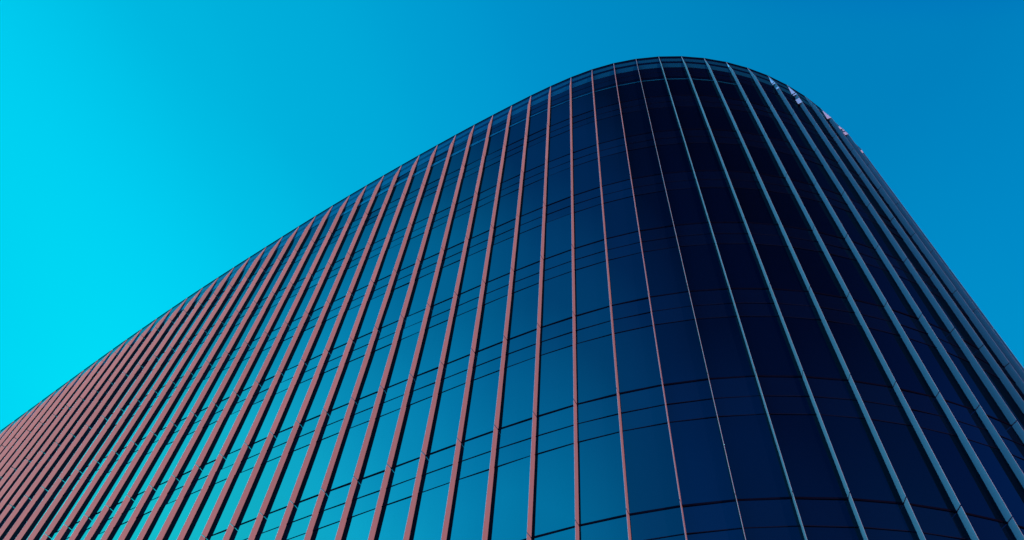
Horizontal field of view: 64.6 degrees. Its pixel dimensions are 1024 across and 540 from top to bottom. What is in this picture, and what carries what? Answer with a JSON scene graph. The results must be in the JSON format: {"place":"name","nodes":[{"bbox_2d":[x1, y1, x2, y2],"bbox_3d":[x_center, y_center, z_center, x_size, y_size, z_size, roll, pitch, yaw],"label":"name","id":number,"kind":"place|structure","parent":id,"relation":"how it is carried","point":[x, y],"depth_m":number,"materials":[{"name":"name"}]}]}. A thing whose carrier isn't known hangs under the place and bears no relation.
{"place":"outdoors","nodes":[
{"label":"outdoors","id":0,"kind":"place"},
{"bbox_2d":[0,56,1023,539],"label":"office tower","id":1,"kind":"structure","parent":0,"point":[672,298],"depth_m":27.76,"materials":[{"name":"glass"}]},
{"bbox_2d":[154,432,193,485],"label":"window","id":2,"kind":"structure","parent":1,"relation":"in","point":[183,442],"depth_m":32.65,"materials":[{"name":"blue glass"}]},
{"bbox_2d":[162,490,200,539],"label":"window","id":3,"kind":"structure","parent":1,"relation":"in","point":[174,529],"depth_m":28.61,"materials":[{"name":"blue glass"}]},
{"bbox_2d":[176,422,216,476],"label":"window","id":4,"kind":"structure","parent":1,"relation":"in","point":[201,440],"depth_m":32.26,"materials":[{"name":"blue glass"}]},
{"bbox_2d":[183,479,226,539],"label":"window","id":5,"kind":"structure","parent":1,"relation":"in","point":[195,530],"depth_m":28.01,"materials":[{"name":"blue glass"}]},
{"bbox_2d":[200,411,239,465],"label":"window","id":6,"kind":"structure","parent":1,"relation":"in","point":[214,450],"depth_m":31.88,"materials":[{"name":"blue glass"}]},
{"bbox_2d":[207,468,252,536],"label":"window","id":7,"kind":"structure","parent":1,"relation":"in","point":[221,522],"depth_m":27.56,"materials":[{"name":"blue glass"}]},
{"bbox_2d":[224,400,262,454],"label":"window","id":8,"kind":"structure","parent":1,"relation":"in","point":[237,441],"depth_m":31.47,"materials":[{"name":"blue glass"}]},
{"bbox_2d":[235,457,280,525],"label":"window","id":9,"kind":"structure","parent":1,"relation":"in","point":[254,500],"depth_m":27.17,"materials":[{"name":"blue glass"}]},
{"bbox_2d":[249,389,287,443],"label":"window","id":10,"kind":"structure","parent":1,"relation":"in","point":[263,428],"depth_m":31.10,"materials":[{"name":"blue glass"}]},
{"bbox_2d":[264,445,308,513],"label":"window","id":11,"kind":"structure","parent":1,"relation":"in","point":[280,498],"depth_m":26.78,"materials":[{"name":"blue glass"}]},
{"bbox_2d":[274,378,312,433],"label":"window","id":12,"kind":"structure","parent":1,"relation":"in","point":[291,411],"depth_m":30.70,"materials":[{"name":"blue glass"}]},
{"bbox_2d":[294,433,338,502],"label":"window","id":13,"kind":"structure","parent":1,"relation":"in","point":[311,484],"depth_m":26.41,"materials":[{"name":"blue glass"}]},
{"bbox_2d":[300,367,337,422],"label":"window","id":14,"kind":"structure","parent":1,"relation":"in","point":[316,403],"depth_m":30.32,"materials":[{"name":"blue glass"}]},
{"bbox_2d":[305,315,337,360],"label":"window","id":15,"kind":"structure","parent":1,"relation":"in","point":[318,346],"depth_m":34.24,"materials":[{"name":"blue glass"}]},
{"bbox_2d":[329,305,360,349],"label":"window","id":16,"kind":"structure","parent":1,"relation":"in","point":[346,324],"depth_m":33.87,"materials":[{"name":"blue glass"}]},
{"bbox_2d":[328,355,364,410],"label":"window","id":17,"kind":"structure","parent":1,"relation":"in","point":[345,386],"depth_m":29.93,"materials":[{"name":"blue glass"}]},
{"bbox_2d":[326,421,368,490],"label":"window","id":18,"kind":"structure","parent":1,"relation":"in","point":[348,454],"depth_m":26.03,"materials":[{"name":"blue glass"}]},
{"bbox_2d":[341,509,374,539],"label":"window","id":19,"kind":"structure","parent":1,"relation":"in","point":[358,527],"depth_m":22.94,"materials":[{"name":"blue glass"}]},
{"bbox_2d":[353,294,384,339],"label":"window","id":20,"kind":"structure","parent":1,"relation":"in","point":[368,319],"depth_m":33.50,"materials":[{"name":"blue glass"}]},
{"bbox_2d":[355,344,391,399],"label":"window","id":21,"kind":"structure","parent":1,"relation":"in","point":[374,370],"depth_m":29.57,"materials":[{"name":"blue glass"}]},
{"bbox_2d":[358,409,399,478],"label":"window","id":22,"kind":"structure","parent":1,"relation":"in","point":[382,434],"depth_m":25.66,"materials":[{"name":"blue glass"}]},
{"bbox_2d":[374,497,411,539],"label":"window","id":23,"kind":"structure","parent":1,"relation":"in","point":[392,521],"depth_m":22.38,"materials":[{"name":"blue glass"}]},
{"bbox_2d":[378,283,409,328],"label":"window","id":24,"kind":"structure","parent":1,"relation":"in","point":[394,305],"depth_m":33.10,"materials":[{"name":"blue glass"}]},
{"bbox_2d":[384,332,419,387],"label":"window","id":25,"kind":"structure","parent":1,"relation":"in","point":[401,363],"depth_m":29.20,"materials":[{"name":"blue glass"}]},
{"bbox_2d":[392,396,432,466],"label":"window","id":26,"kind":"structure","parent":1,"relation":"in","point":[413,428],"depth_m":25.28,"materials":[{"name":"blue glass"}]},
{"bbox_2d":[404,271,434,316],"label":"window","id":27,"kind":"structure","parent":1,"relation":"in","point":[421,288],"depth_m":32.74,"materials":[{"name":"blue glass"}]},
{"bbox_2d":[409,483,449,539],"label":"window","id":28,"kind":"structure","parent":1,"relation":"in","point":[430,508],"depth_m":21.82,"materials":[{"name":"blue glass"}]},
{"bbox_2d":[413,320,447,376],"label":"window","id":29,"kind":"structure","parent":1,"relation":"in","point":[430,352],"depth_m":28.83,"materials":[{"name":"blue glass"}]},
{"bbox_2d":[426,383,465,453],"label":"window","id":30,"kind":"structure","parent":1,"relation":"in","point":[447,413],"depth_m":24.91,"materials":[{"name":"blue glass"}]},
{"bbox_2d":[431,260,460,305],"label":"window","id":31,"kind":"structure","parent":1,"relation":"in","point":[444,289],"depth_m":32.36,"materials":[{"name":"blue glass"}]},
{"bbox_2d":[444,308,476,363],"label":"window","id":32,"kind":"structure","parent":1,"relation":"in","point":[459,345],"depth_m":28.46,"materials":[{"name":"blue glass"}]},
{"bbox_2d":[446,470,488,539],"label":"window","id":33,"kind":"structure","parent":1,"relation":"in","point":[466,521],"depth_m":21.25,"materials":[{"name":"blue glass"}]},
{"bbox_2d":[458,248,486,293],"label":"window","id":34,"kind":"structure","parent":1,"relation":"in","point":[473,267],"depth_m":31.99,"materials":[{"name":"blue glass"}]},
{"bbox_2d":[461,371,499,441],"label":"window","id":35,"kind":"structure","parent":1,"relation":"in","point":[482,396],"depth_m":24.54,"materials":[{"name":"blue glass"}]},
{"bbox_2d":[469,200,493,238],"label":"window","id":36,"kind":"structure","parent":1,"relation":"in","point":[481,222],"depth_m":35.53,"materials":[{"name":"blue glass"}]},
{"bbox_2d":[475,295,507,351],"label":"window","id":37,"kind":"structure","parent":1,"relation":"in","point":[493,314],"depth_m":28.08,"materials":[{"name":"blue glass"}]},
{"bbox_2d":[485,237,513,282],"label":"window","id":38,"kind":"structure","parent":1,"relation":"in","point":[500,257],"depth_m":31.62,"materials":[{"name":"blue glass"}]},
{"bbox_2d":[493,189,518,227],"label":"window","id":39,"kind":"structure","parent":1,"relation":"in","point":[506,209],"depth_m":35.15,"materials":[{"name":"blue glass"}]},
{"bbox_2d":[487,456,530,539],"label":"window","id":40,"kind":"structure","parent":1,"relation":"in","point":[510,489],"depth_m":20.69,"materials":[{"name":"blue glass"}]},
{"bbox_2d":[498,358,534,427],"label":"window","id":41,"kind":"structure","parent":1,"relation":"in","point":[517,396],"depth_m":24.19,"materials":[{"name":"blue glass"}]},
{"bbox_2d":[507,283,538,338],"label":"window","id":42,"kind":"structure","parent":1,"relation":"in","point":[523,315],"depth_m":27.72,"materials":[{"name":"blue glass"}]},
{"bbox_2d":[514,225,541,269],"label":"window","id":43,"kind":"structure","parent":1,"relation":"in","point":[528,246],"depth_m":31.26,"materials":[{"name":"blue glass"}]},
{"bbox_2d":[519,178,543,215],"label":"window","id":44,"kind":"structure","parent":1,"relation":"in","point":[532,194],"depth_m":34.79,"materials":[{"name":"blue glass"}]},
{"bbox_2d":[531,444,576,536],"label":"window","id":45,"kind":"structure","parent":1,"relation":"in","point":[554,491],"depth_m":20.28,"materials":[{"name":"blue glass"}]},
{"bbox_2d":[537,345,573,414],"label":"window","id":46,"kind":"structure","parent":1,"relation":"in","point":[555,374],"depth_m":23.84,"materials":[{"name":"blue glass"}]},
{"bbox_2d":[541,271,572,326],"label":"window","id":47,"kind":"structure","parent":1,"relation":"in","point":[556,305],"depth_m":27.38,"materials":[{"name":"blue glass"}]},
{"bbox_2d":[544,214,571,258],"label":"window","id":48,"kind":"structure","parent":1,"relation":"in","point":[557,236],"depth_m":30.91,"materials":[{"name":"blue glass"}]},
{"bbox_2d":[546,168,570,204],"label":"window","id":49,"kind":"structure","parent":1,"relation":"in","point":[558,188],"depth_m":34.46,"materials":[{"name":"blue glass"}]},
{"bbox_2d":[572,121,596,151],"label":"window","id":50,"kind":"structure","parent":1,"relation":"in","point":[584,136],"depth_m":37.67,"materials":[{"name":"blue glass"}]},
{"bbox_2d":[573,159,599,194],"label":"window","id":51,"kind":"structure","parent":1,"relation":"in","point":[586,177],"depth_m":34.12,"materials":[{"name":"blue glass"}]},
{"bbox_2d":[574,204,603,247],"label":"window","id":52,"kind":"structure","parent":1,"relation":"in","point":[588,223],"depth_m":30.59,"materials":[{"name":"blue glass"}]},
{"bbox_2d":[575,261,609,314],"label":"window","id":53,"kind":"structure","parent":1,"relation":"in","point":[591,282],"depth_m":27.04,"materials":[{"name":"blue glass"}]},
{"bbox_2d":[576,335,616,402],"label":"window","id":54,"kind":"structure","parent":1,"relation":"in","point":[595,367],"depth_m":23.52,"materials":[{"name":"blue glass"}]},
{"bbox_2d":[578,432,625,523],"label":"window","id":55,"kind":"structure","parent":1,"relation":"in","point":[601,492],"depth_m":19.97,"materials":[{"name":"blue glass"}]},
{"bbox_2d":[596,114,623,143],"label":"window","id":56,"kind":"structure","parent":1,"relation":"in","point":[611,128],"depth_m":37.39,"materials":[{"name":"blue glass"}]},
{"bbox_2d":[599,151,630,185],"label":"window","id":57,"kind":"structure","parent":1,"relation":"in","point":[614,168],"depth_m":33.85,"materials":[{"name":"blue glass"}]},
{"bbox_2d":[603,196,637,237],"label":"window","id":58,"kind":"structure","parent":1,"relation":"in","point":[620,217],"depth_m":30.31,"materials":[{"name":"blue glass"}]},
{"bbox_2d":[608,252,647,304],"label":"window","id":59,"kind":"structure","parent":1,"relation":"in","point":[627,276],"depth_m":26.77,"materials":[{"name":"blue glass"}]},
{"bbox_2d":[622,109,651,135],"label":"window","id":60,"kind":"structure","parent":1,"relation":"in","point":[637,122],"depth_m":37.15,"materials":[{"name":"blue glass"}]},
{"bbox_2d":[614,326,661,392],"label":"window","id":61,"kind":"structure","parent":1,"relation":"in","point":[636,351],"depth_m":23.22,"materials":[{"name":"blue glass"}]},
{"bbox_2d":[627,146,661,177],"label":"window","id":62,"kind":"structure","parent":1,"relation":"in","point":[643,161],"depth_m":33.61,"materials":[{"name":"blue glass"}]},
{"bbox_2d":[622,423,679,512],"bbox_3d":[3.373,4.799,19.779,1.222,2.696,0.025,-13,-59,12],"label":"window","id":63,"kind":"structure","parent":1,"relation":"in","point":[651,480],"depth_m":19.68,"materials":[{"name":"blue glass"}]},
{"bbox_2d":[634,191,672,229],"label":"window","id":64,"kind":"structure","parent":1,"relation":"in","point":[653,209],"depth_m":30.08,"materials":[{"name":"blue glass"}]},
{"bbox_2d":[648,107,679,131],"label":"window","id":65,"kind":"structure","parent":1,"relation":"in","point":[661,119],"depth_m":36.99,"materials":[{"name":"blue glass"}]},
{"bbox_2d":[643,247,687,295],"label":"window","id":66,"kind":"structure","parent":1,"relation":"in","point":[665,274],"depth_m":26.54,"materials":[{"name":"blue glass"}]},
{"bbox_2d":[656,143,692,172],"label":"window","id":67,"kind":"structure","parent":1,"relation":"in","point":[672,157],"depth_m":33.45,"materials":[{"name":"blue glass"}]},
{"bbox_2d":[654,319,707,383],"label":"window","id":68,"kind":"structure","parent":1,"relation":"in","point":[681,358],"depth_m":23.00,"materials":[{"name":"blue glass"}]},
{"bbox_2d":[666,188,707,224],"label":"window","id":69,"kind":"structure","parent":1,"relation":"in","point":[686,205],"depth_m":29.91,"materials":[{"name":"blue glass"}]},
{"bbox_2d":[675,106,707,128],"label":"window","id":70,"kind":"structure","parent":1,"relation":"in","point":[690,117],"depth_m":36.87,"materials":[{"name":"blue glass"}]},
{"bbox_2d":[669,417,735,504],"bbox_3d":[4.555,4.566,19.552,1.222,2.696,0.027,-9,-58,9],"label":"window","id":71,"kind":"structure","parent":1,"relation":"in","point":[703,473],"depth_m":19.45,"materials":[{"name":"blue glass"}]},
{"bbox_2d":[679,244,727,290],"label":"window","id":72,"kind":"structure","parent":1,"relation":"in","point":[703,269],"depth_m":26.38,"materials":[{"name":"blue glass"}]},
{"bbox_2d":[686,143,723,169],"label":"window","id":73,"kind":"structure","parent":1,"relation":"in","point":[704,156],"depth_m":33.33,"materials":[{"name":"blue glass"}]},
{"bbox_2d":[700,188,743,221],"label":"window","id":74,"kind":"structure","parent":1,"relation":"in","point":[721,205],"depth_m":29.78,"materials":[{"name":"blue glass"}]},
{"bbox_2d":[696,317,754,377],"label":"window","id":75,"kind":"structure","parent":1,"relation":"in","point":[725,351],"depth_m":22.83,"materials":[{"name":"blue glass"}]},
{"bbox_2d":[716,143,754,171],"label":"window","id":76,"kind":"structure","parent":1,"relation":"in","point":[734,157],"depth_m":33.28,"materials":[{"name":"blue glass"}]},
{"bbox_2d":[717,244,768,287],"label":"window","id":77,"kind":"structure","parent":1,"relation":"in","point":[742,267],"depth_m":26.25,"materials":[{"name":"blue glass"}]},
{"bbox_2d":[718,414,791,498],"bbox_3d":[5.762,4.425,19.382,1.222,2.696,0.028,-5,-58,7],"label":"window","id":78,"kind":"structure","parent":1,"relation":"in","point":[755,465],"depth_m":19.28,"materials":[{"name":"blue glass"}]},
{"bbox_2d":[733,188,777,223],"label":"window","id":79,"kind":"structure","parent":1,"relation":"in","point":[754,204],"depth_m":29.74,"materials":[{"name":"blue glass"}]},
{"bbox_2d":[746,145,783,176],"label":"window","id":80,"kind":"structure","parent":1,"relation":"in","point":[764,160],"depth_m":33.32,"materials":[{"name":"blue glass"}]},
{"bbox_2d":[739,317,801,375],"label":"window","id":81,"kind":"structure","parent":1,"relation":"in","point":[771,352],"depth_m":22.71,"materials":[{"name":"blue glass"}]},
{"bbox_2d":[755,244,807,290],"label":"window","id":82,"kind":"structure","parent":1,"relation":"in","point":[781,269],"depth_m":26.21,"materials":[{"name":"blue glass"}]},
{"bbox_2d":[767,191,811,229],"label":"window","id":83,"kind":"structure","parent":1,"relation":"in","point":[787,207],"depth_m":29.76,"materials":[{"name":"blue glass"}]},
{"bbox_2d":[776,151,813,184],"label":"window","id":84,"kind":"structure","parent":1,"relation":"in","point":[793,166],"depth_m":33.37,"materials":[{"name":"blue glass"}]},
{"bbox_2d":[769,414,847,497],"bbox_3d":[6.983,4.379,19.271,1.222,2.696,0.032,0,-57,4],"label":"window","id":85,"kind":"structure","parent":1,"relation":"in","point":[811,469],"depth_m":19.16,"materials":[{"name":"blue glass"}]},
{"bbox_2d":[783,317,846,378],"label":"window","id":86,"kind":"structure","parent":1,"relation":"in","point":[817,356],"depth_m":22.66,"materials":[{"name":"blue glass"}]},
{"bbox_2d":[793,248,845,296],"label":"window","id":87,"kind":"structure","parent":1,"relation":"in","point":[821,278],"depth_m":26.22,"materials":[{"name":"blue glass"}]},
{"bbox_2d":[800,197,843,237],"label":"window","id":88,"kind":"structure","parent":1,"relation":"in","point":[818,212],"depth_m":29.84,"materials":[{"name":"blue glass"}]},
{"bbox_2d":[831,205,874,248],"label":"window","id":89,"kind":"structure","parent":1,"relation":"in","point":[847,219],"depth_m":29.98,"materials":[{"name":"blue glass"}]},
{"bbox_2d":[830,254,882,305],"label":"window","id":90,"kind":"structure","parent":1,"relation":"in","point":[857,283],"depth_m":26.30,"materials":[{"name":"blue glass"}]},
{"bbox_2d":[826,321,891,385],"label":"window","id":91,"kind":"structure","parent":1,"relation":"in","point":[861,360],"depth_m":22.68,"materials":[{"name":"blue glass"}]},
{"bbox_2d":[820,415,901,501],"bbox_3d":[8.207,4.429,19.223,1.222,2.696,0.033,5,-57,1],"label":"window","id":92,"kind":"structure","parent":1,"relation":"in","point":[866,474],"depth_m":19.12,"materials":[{"name":"blue glass"}]},
{"bbox_2d":[865,264,917,317],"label":"window","id":93,"kind":"structure","parent":1,"relation":"in","point":[886,283],"depth_m":26.45,"materials":[{"name":"blue glass"}]},
{"bbox_2d":[868,328,934,395],"bbox_3d":[10.859,2.549,22.839,1.222,2.696,0.027,14,-57,-5],"label":"window","id":94,"kind":"structure","parent":1,"relation":"in","point":[893,349],"depth_m":22.76,"materials":[{"name":"blue glass"}]},
{"bbox_2d":[871,420,955,509],"bbox_3d":[9.425,4.575,19.236,1.222,2.696,0.026,9,-57,-2],"label":"window","id":95,"kind":"structure","parent":1,"relation":"in","point":[920,482],"depth_m":19.14,"materials":[{"name":"blue glass"}]},
{"bbox_2d":[899,276,948,330],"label":"window","id":96,"kind":"structure","parent":1,"relation":"in","point":[926,308],"depth_m":26.65,"materials":[{"name":"blue glass"}]},
{"bbox_2d":[909,339,973,408],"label":"window","id":97,"kind":"structure","parent":1,"relation":"in","point":[937,368],"depth_m":22.90,"materials":[{"name":"blue glass"}]},
{"bbox_2d":[921,428,1005,520],"bbox_3d":[10.626,4.814,19.310,1.222,2.696,0.032,14,-58,-5],"label":"window","id":98,"kind":"structure","parent":1,"relation":"in","point":[967,484],"depth_m":19.22,"materials":[{"name":"blue glass"}]},
{"bbox_2d":[947,353,1009,423],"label":"window","id":99,"kind":"structure","parent":1,"relation":"in","point":[977,387],"depth_m":23.12,"materials":[{"name":"blue glass"}]},
{"bbox_2d":[968,440,1023,526],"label":"window","id":100,"kind":"structure","parent":1,"relation":"in","point":[1005,481],"depth_m":19.62,"materials":[{"name":"blue glass"}]},
{"bbox_2d":[1012,455,1023,473],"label":"window","id":101,"kind":"structure","parent":1,"relation":"in","point":[1020,462],"depth_m":20.57,"materials":[{"name":"blue glass"}]},
{"bbox_2d":[0,0,1023,430],"label":"sky","id":102,"kind":"structure","parent":0,"point":[150,149],"materials":[{"name":"blue"}]}
]}

